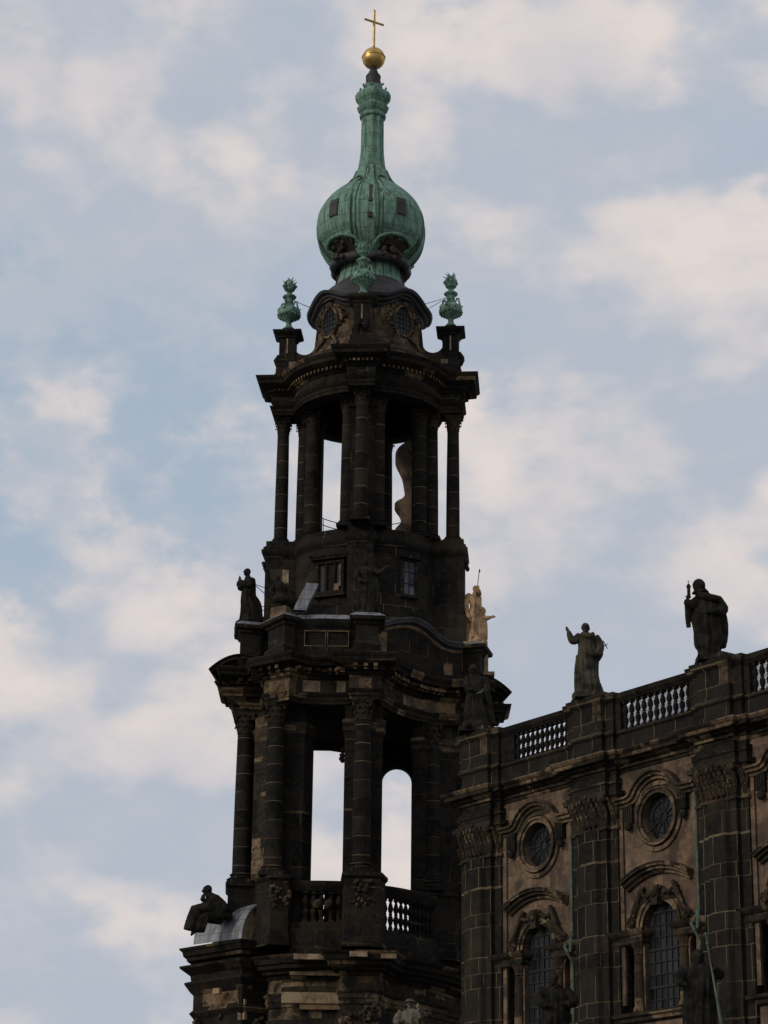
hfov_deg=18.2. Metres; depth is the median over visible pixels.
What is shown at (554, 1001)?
robed statue
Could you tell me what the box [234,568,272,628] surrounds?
robed statue
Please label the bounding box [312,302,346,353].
oval window
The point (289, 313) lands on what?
copper urn
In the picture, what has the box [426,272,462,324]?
copper urn
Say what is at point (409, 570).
window
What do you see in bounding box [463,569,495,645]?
robed statue
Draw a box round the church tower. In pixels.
[179,10,511,1023]
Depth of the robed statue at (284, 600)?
134.07 m
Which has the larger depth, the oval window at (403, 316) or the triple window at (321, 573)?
the oval window at (403, 316)
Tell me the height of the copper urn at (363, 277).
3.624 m
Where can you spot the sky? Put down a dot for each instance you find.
(590, 177)
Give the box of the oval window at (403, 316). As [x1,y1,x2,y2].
[385,302,420,352]
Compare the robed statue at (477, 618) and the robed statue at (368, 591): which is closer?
the robed statue at (368, 591)
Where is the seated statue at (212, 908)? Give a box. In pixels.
[183,885,232,935]
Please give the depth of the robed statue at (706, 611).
103.19 m
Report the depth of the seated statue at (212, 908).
129.42 m
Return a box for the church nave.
[439,648,767,1023]
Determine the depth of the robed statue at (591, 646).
109.32 m
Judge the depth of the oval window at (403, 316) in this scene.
144.33 m
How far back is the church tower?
135.69 m
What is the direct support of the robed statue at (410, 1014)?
on the church tower
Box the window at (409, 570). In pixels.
[398,554,420,599]
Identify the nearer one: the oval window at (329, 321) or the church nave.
the church nave
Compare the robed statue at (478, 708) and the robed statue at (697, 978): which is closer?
the robed statue at (697, 978)
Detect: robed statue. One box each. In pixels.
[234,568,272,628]
[269,575,297,618]
[354,558,388,611]
[393,999,426,1023]
[458,664,494,735]
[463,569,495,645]
[533,971,578,1023]
[566,623,607,700]
[673,932,724,1023]
[684,579,727,662]
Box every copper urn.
[277,277,308,328]
[351,240,375,292]
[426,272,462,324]
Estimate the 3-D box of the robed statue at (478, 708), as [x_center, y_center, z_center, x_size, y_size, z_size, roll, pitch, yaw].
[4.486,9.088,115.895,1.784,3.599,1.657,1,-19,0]
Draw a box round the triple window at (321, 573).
[309,551,347,598]
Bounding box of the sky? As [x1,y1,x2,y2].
[0,0,767,1023]

